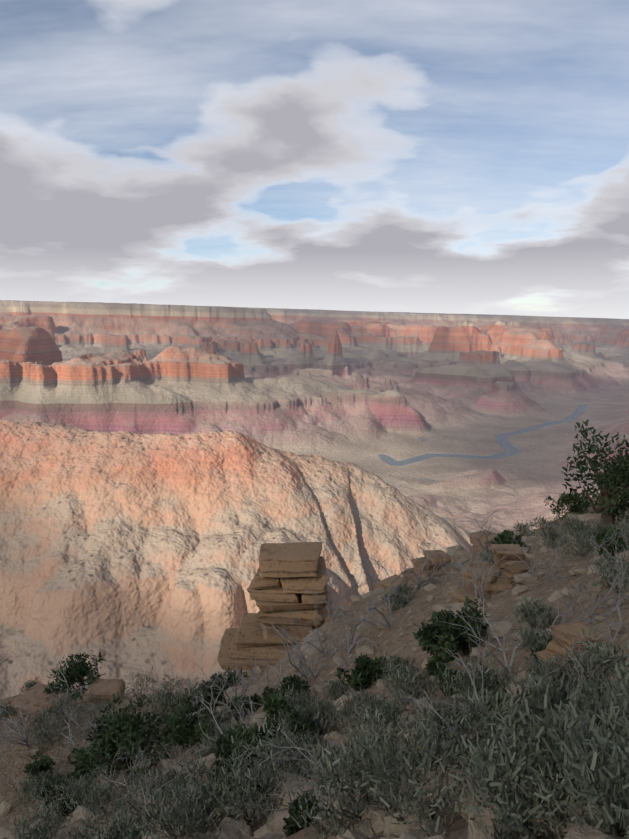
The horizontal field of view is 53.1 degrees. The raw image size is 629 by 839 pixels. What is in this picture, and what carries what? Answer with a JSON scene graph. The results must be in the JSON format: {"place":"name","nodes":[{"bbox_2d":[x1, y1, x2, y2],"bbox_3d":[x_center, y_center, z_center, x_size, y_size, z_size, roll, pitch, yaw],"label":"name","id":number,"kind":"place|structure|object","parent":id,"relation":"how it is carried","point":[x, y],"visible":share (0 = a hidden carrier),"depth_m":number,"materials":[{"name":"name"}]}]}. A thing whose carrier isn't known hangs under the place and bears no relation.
{"place":"outdoors","nodes":[
{"label":"outdoors","id":0,"kind":"place"},
{"bbox_2d":[0,300,628,699],"bbox_3d":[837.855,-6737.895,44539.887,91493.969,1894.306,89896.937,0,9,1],"label":"terrain","id":1,"kind":"structure","parent":0,"point":[166,472],"depth_m":5748.94,"materials":[{"name":"orange stone"}]},
{"bbox_2d":[0,480,628,838],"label":"slope","id":2,"kind":"structure","parent":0,"point":[399,638],"depth_m":15.22,"materials":[{"name":"brown soil"}]},
{"bbox_2d":[0,678,125,720],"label":"ledge rocks","id":3,"kind":"object","parent":2,"relation":"on","point":[107,692],"visible":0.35,"depth_m":27.94,"materials":[{"name":"brown stone"}]},
{"bbox_2d":[217,542,329,669],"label":"pillar rock","id":4,"kind":"object","parent":2,"relation":"on","point":[285,573],"visible":0.83,"depth_m":47.40,"materials":[{"name":"brown stone"}]},
{"bbox_2d":[0,513,628,838],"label":"sagebrush","id":5,"kind":"object","parent":2,"relation":"on","point":[602,746],"depth_m":5.89,"materials":[{"name":"green plant"}]},
{"bbox_2d":[0,499,628,838],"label":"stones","id":6,"kind":"object","parent":2,"relation":"on","point":[366,829],"visible":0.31,"depth_m":7.32,"materials":[{"name":"stone"}]},
{"bbox_2d":[0,464,628,837],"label":"bare twiggy shrubs","id":7,"kind":"object","parent":2,"relation":"on","point":[389,626],"visible":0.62,"depth_m":14.07,"materials":[{"name":"plant"}]},
{"bbox_2d":[23,419,628,836],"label":"juniper","id":8,"kind":"object","parent":2,"relation":"on","point":[175,729],"depth_m":16.21,"materials":[{"name":"green plant"}]},
{"bbox_2d":[322,530,496,624],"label":"rock ledge","id":9,"kind":"object","parent":2,"relation":"on","point":[384,584],"visible":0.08,"depth_m":40.48,"materials":[{"name":"brown stone"}]},
{"bbox_2d":[409,544,601,751],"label":"rocks","id":10,"kind":"object","parent":2,"relation":"on","point":[570,633],"visible":0.52,"depth_m":14.73,"materials":[{"name":"brown stone"}]},
{"bbox_2d":[0,0,628,318],"label":"sky","id":11,"kind":"structure","parent":0,"point":[413,156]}
]}

